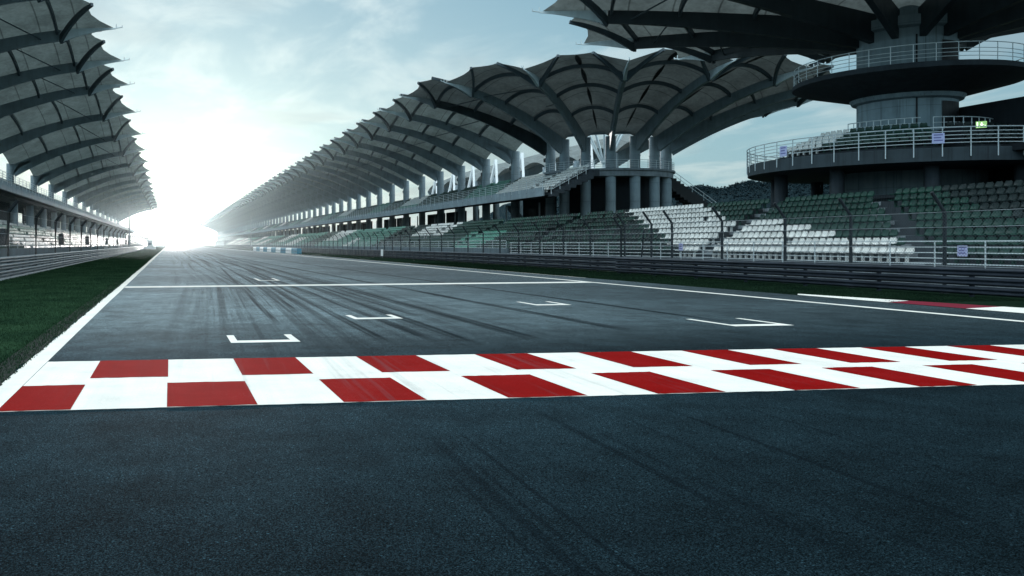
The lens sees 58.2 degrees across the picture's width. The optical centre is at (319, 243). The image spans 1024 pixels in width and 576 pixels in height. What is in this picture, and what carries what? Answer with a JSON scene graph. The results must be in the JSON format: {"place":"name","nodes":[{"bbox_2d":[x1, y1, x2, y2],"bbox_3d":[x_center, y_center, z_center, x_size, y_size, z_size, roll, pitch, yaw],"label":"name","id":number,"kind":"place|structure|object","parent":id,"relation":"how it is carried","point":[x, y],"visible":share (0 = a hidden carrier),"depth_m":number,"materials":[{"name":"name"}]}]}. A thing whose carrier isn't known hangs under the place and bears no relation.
{"place":"outdoors","nodes":[
{"label":"outdoors","id":0,"kind":"place"},
{"bbox_2d":[0,245,167,383],"bbox_3d":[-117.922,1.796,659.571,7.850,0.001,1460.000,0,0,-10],"label":"grass verge","id":1,"kind":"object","parent":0,"point":[30,327],"depth_m":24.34,"materials":[{"name":"green plant"}]},
{"bbox_2d":[0,246,146,280],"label":"guardrail","id":2,"kind":"object","parent":1,"relation":"on","point":[24,270],"visible":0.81,"depth_m":61.70,"materials":[{"name":"metal"}]},
{"bbox_2d":[0,195,148,269],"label":"debris fence","id":3,"kind":"object","parent":1,"relation":"on","point":[141,240],"visible":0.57,"depth_m":75.72,"materials":[{"name":"grey metal"}]},
{"bbox_2d":[0,224,6,244],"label":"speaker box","id":4,"kind":"object","parent":3,"relation":"attached to","point":[4,236],"visible":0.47,"depth_m":52.90,"materials":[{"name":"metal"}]},
{"bbox_2d":[58,234,63,244],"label":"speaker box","id":5,"kind":"object","parent":3,"relation":"attached to","point":[61,239],"visible":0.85,"depth_m":81.47,"materials":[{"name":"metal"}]},
{"bbox_2d":[121,211,129,246],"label":"lamp pole","id":6,"kind":"object","parent":1,"relation":"on","point":[128,231],"visible":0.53,"depth_m":198.56,"materials":[{"name":"metal"}]},
{"bbox_2d":[144,240,155,248],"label":"marshal hut","id":7,"kind":"object","parent":1,"relation":"on","point":[149,244],"visible":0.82,"depth_m":293.71,"materials":[{"name":"metal"}]},
{"bbox_2d":[104,247,164,258],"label":"grass","id":8,"kind":"structure","parent":0,"point":[145,253],"depth_m":148.42,"materials":[{"name":"green plant"}]},
{"bbox_2d":[0,245,1023,575],"bbox_3d":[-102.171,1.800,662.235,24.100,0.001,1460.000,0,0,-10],"label":"track","id":9,"kind":"structure","parent":0,"point":[912,481],"depth_m":7.63,"materials":[{"name":"grey asphalt"}]},
{"bbox_2d":[0,259,150,385],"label":"soil edge","id":10,"kind":"object","parent":9,"relation":"on","point":[31,352],"visible":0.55,"depth_m":15.66,"materials":[{"name":"green plant"}]},
{"bbox_2d":[0,247,165,406],"bbox_3d":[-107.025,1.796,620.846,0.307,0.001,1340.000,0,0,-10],"label":"edge line","id":11,"kind":"object","parent":9,"relation":"on","point":[16,382],"visible":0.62,"depth_m":14.70,"materials":[{"name":"white paint"}]},
{"bbox_2d":[227,334,299,342],"bbox_3d":[-1.098,1.796,16.901,1.272,0.001,1.350,0,0,-10],"label":"grid box","id":12,"kind":"object","parent":9,"relation":"on","point":[232,338],"visible":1,"depth_m":16.53,"materials":[{"name":"white paint"}]},
{"bbox_2d":[254,278,279,280],"bbox_3d":[-2.715,1.796,45.004,1.062,0.001,3.000,0,0,-10],"label":"grid box","id":13,"kind":"object","parent":9,"relation":"on","point":[267,280],"visible":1,"depth_m":43.63,"materials":[{"name":"white paint"}]},
{"bbox_2d":[125,282,590,287],"bbox_3d":[2.213,1.796,39.421,21.299,0.001,1.197,0,0,-13],"label":"timing line","id":14,"kind":"object","parent":9,"relation":"on","point":[345,284],"visible":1,"depth_m":39.33,"materials":[{"name":"white paint"}]},
{"bbox_2d":[346,315,399,318],"bbox_3d":[1.318,1.796,21.917,1.189,0.001,1.200,0,0,-10],"label":"grid box","id":15,"kind":"object","parent":9,"relation":"on","point":[391,317],"visible":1,"depth_m":21.69,"materials":[{"name":"white paint"}]},
{"bbox_2d":[0,345,1023,411],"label":"chequered line","id":16,"kind":"object","parent":9,"relation":"on","point":[84,385],"visible":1,"depth_m":12.11,"materials":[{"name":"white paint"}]},
{"bbox_2d":[520,301,568,304],"bbox_3d":[6.750,1.796,26.891,1.087,0.001,1.600,0,0,-10],"label":"grid box","id":17,"kind":"object","parent":9,"relation":"on","point":[547,304],"visible":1,"depth_m":26.35,"materials":[{"name":"white paint"}]},
{"bbox_2d":[209,247,1023,321],"bbox_3d":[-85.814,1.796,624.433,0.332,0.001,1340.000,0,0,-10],"label":"edge line","id":18,"kind":"object","parent":9,"relation":"on","point":[739,295],"visible":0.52,"depth_m":29.25,"materials":[{"name":"white paint"}]},
{"bbox_2d":[689,318,788,325],"bbox_3d":[9.613,1.796,20.453,1.438,0.001,1.900,0,0,-10],"label":"grid box","id":19,"kind":"object","parent":9,"relation":"on","point":[775,324],"visible":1,"depth_m":19.81,"materials":[{"name":"white paint"}]},
{"bbox_2d":[0,0,1023,243],"label":"sky","id":20,"kind":"structure","parent":0,"point":[229,95],"materials":[{"name":"white"}]},
{"bbox_2d":[144,244,1023,313],"bbox_3d":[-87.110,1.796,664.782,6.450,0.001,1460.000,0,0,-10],"label":"grass verge","id":21,"kind":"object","parent":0,"point":[1018,304],"depth_m":38.39,"materials":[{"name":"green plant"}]},
{"bbox_2d":[0,220,145,270],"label":"terrace","id":22,"kind":"structure","parent":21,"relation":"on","point":[17,238],"depth_m":105.47,"materials":[{"name":"concrete"}]},
{"bbox_2d":[9,242,138,247],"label":"railing","id":23,"kind":"object","parent":22,"relation":"on","point":[59,245],"visible":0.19,"depth_m":76.27,"materials":[{"name":"metal"}]},
{"bbox_2d":[0,0,159,237],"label":"grandstand","id":24,"kind":"object","parent":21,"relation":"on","point":[65,126],"visible":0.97,"depth_m":124.15,"materials":[{"name":"metal"}]},
{"bbox_2d":[280,248,285,252],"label":"barrier block","id":25,"kind":"structure","parent":21,"relation":"on","point":[282,250],"depth_m":177.33,"materials":[{"name":"blue plastic"}]},
{"bbox_2d":[291,248,301,253],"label":"barrier block","id":26,"kind":"structure","parent":21,"relation":"on","point":[296,250],"depth_m":159.73,"materials":[{"name":"blue plastic"}]},
{"bbox_2d":[220,211,612,263],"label":"terrace","id":27,"kind":"structure","parent":21,"relation":"on","point":[588,217],"depth_m":106.40,"materials":[{"name":"concrete"}]},
{"bbox_2d":[246,240,505,247],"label":"railing","id":28,"kind":"object","parent":27,"relation":"on","point":[413,243],"visible":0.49,"depth_m":101.15,"materials":[{"name":"metal"}]},
{"bbox_2d":[214,245,630,273],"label":"guardrail","id":29,"kind":"object","parent":21,"relation":"on","point":[597,262],"visible":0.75,"depth_m":75.66,"materials":[{"name":"metal"}]},
{"bbox_2d":[224,217,621,272],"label":"debris fence","id":30,"kind":"object","parent":21,"relation":"on","point":[483,239],"visible":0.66,"depth_m":80.86,"materials":[{"name":"grey metal"}]},
{"bbox_2d":[199,48,833,244],"bbox_3d":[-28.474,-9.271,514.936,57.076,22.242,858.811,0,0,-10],"label":"grandstand","id":31,"kind":"object","parent":21,"relation":"on","point":[663,105],"visible":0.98,"depth_m":115.38,"materials":[{"name":"metal"}]},
{"bbox_2d":[640,230,644,268],"bbox_3d":[19.650,0.487,53.979,0.500,2.626,2.022,0,0,7],"label":"fence gate brace","id":32,"kind":"object","parent":21,"relation":"on","point":[643,244],"visible":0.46,"depth_m":53.60,"materials":[{"name":"metal"}]},
{"bbox_2d":[507,179,1023,288],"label":"terrace","id":33,"kind":"structure","parent":21,"relation":"on","point":[1019,184],"depth_m":46.59,"materials":[{"name":"concrete"}]},
{"bbox_2d":[510,240,1023,266],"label":"railing","id":34,"kind":"object","parent":33,"relation":"on","point":[889,262],"visible":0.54,"depth_m":40.84,"materials":[{"name":"metal"}]},
{"bbox_2d":[957,247,967,255],"bbox_3d":[23.774,0.260,32.899,0.024,0.400,0.420,0,0,-10],"label":"notice","id":35,"kind":"object","parent":34,"relation":"attached to","point":[964,249],"visible":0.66,"depth_m":32.88,"materials":[{"name":"paper"}]},
{"bbox_2d":[615,257,1023,297],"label":"guardrail","id":36,"kind":"object","parent":21,"relation":"on","point":[691,268],"visible":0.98,"depth_m":35.26,"materials":[{"name":"metal"}]},
{"bbox_2d":[616,186,1023,293],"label":"debris fence","id":37,"kind":"object","parent":21,"relation":"on","point":[944,236],"visible":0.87,"depth_m":36.62,"materials":[{"name":"grey metal"}]},
{"bbox_2d":[798,294,1023,312],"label":"kerb","id":38,"kind":"structure","parent":21,"relation":"on","point":[999,308],"depth_m":25.80,"materials":[{"name":"white paint"}]},
{"bbox_2d":[467,183,828,223],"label":"hill","id":39,"kind":"structure","parent":0,"point":[502,211],"depth_m":317.34,"materials":[{"name":"green plant"}]},
{"bbox_2d":[557,180,828,214],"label":"woods","id":40,"kind":"object","parent":39,"relation":"on","point":[748,184],"visible":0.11,"depth_m":322.68,"materials":[{"name":"green plant"}]},
{"bbox_2d":[532,0,1023,206],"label":"viewing tower","id":41,"kind":"structure","parent":0,"point":[907,84],"depth_m":58.55,"materials":[{"name":"concrete"}]},
{"bbox_2d":[780,146,786,156],"bbox_3d":[30.669,-6.130,58.843,0.024,0.700,0.620,0,0,-14],"label":"notice","id":42,"kind":"object","parent":41,"relation":"attached to","point":[783,151],"visible":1,"depth_m":58.81,"materials":[{"name":"paper"}]},
{"bbox_2d":[932,133,944,143],"bbox_3d":[36.242,-6.190,52.106,0.620,0.620,0.024,0,0,24],"label":"notice","id":43,"kind":"object","parent":41,"relation":"attached to","point":[938,138],"visible":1,"depth_m":52.09,"materials":[{"name":"paper"}]},
{"bbox_2d":[942,39,957,59],"bbox_3d":[41.626,-12.350,58.548,1.854,2.100,0.147,0,0,-26],"label":"doorway","id":44,"kind":"structure","parent":41,"relation":"in","point":[950,46],"depth_m":58.34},
{"bbox_2d":[942,100,958,128],"bbox_3d":[41.626,-8.250,58.548,1.854,2.300,0.147,0,0,-26],"label":"doorway","id":45,"kind":"structure","parent":41,"relation":"in","point":[949,108],"depth_m":58.34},
{"bbox_2d":[976,121,986,139],"bbox_3d":[38.713,-6.626,52.033,0.518,1.096,0.076,0,0,35],"label":"exit sign","id":46,"kind":"object","parent":41,"relation":"attached to","point":[981,123],"visible":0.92,"depth_m":52.03,"materials":[{"name":"green plastic"}]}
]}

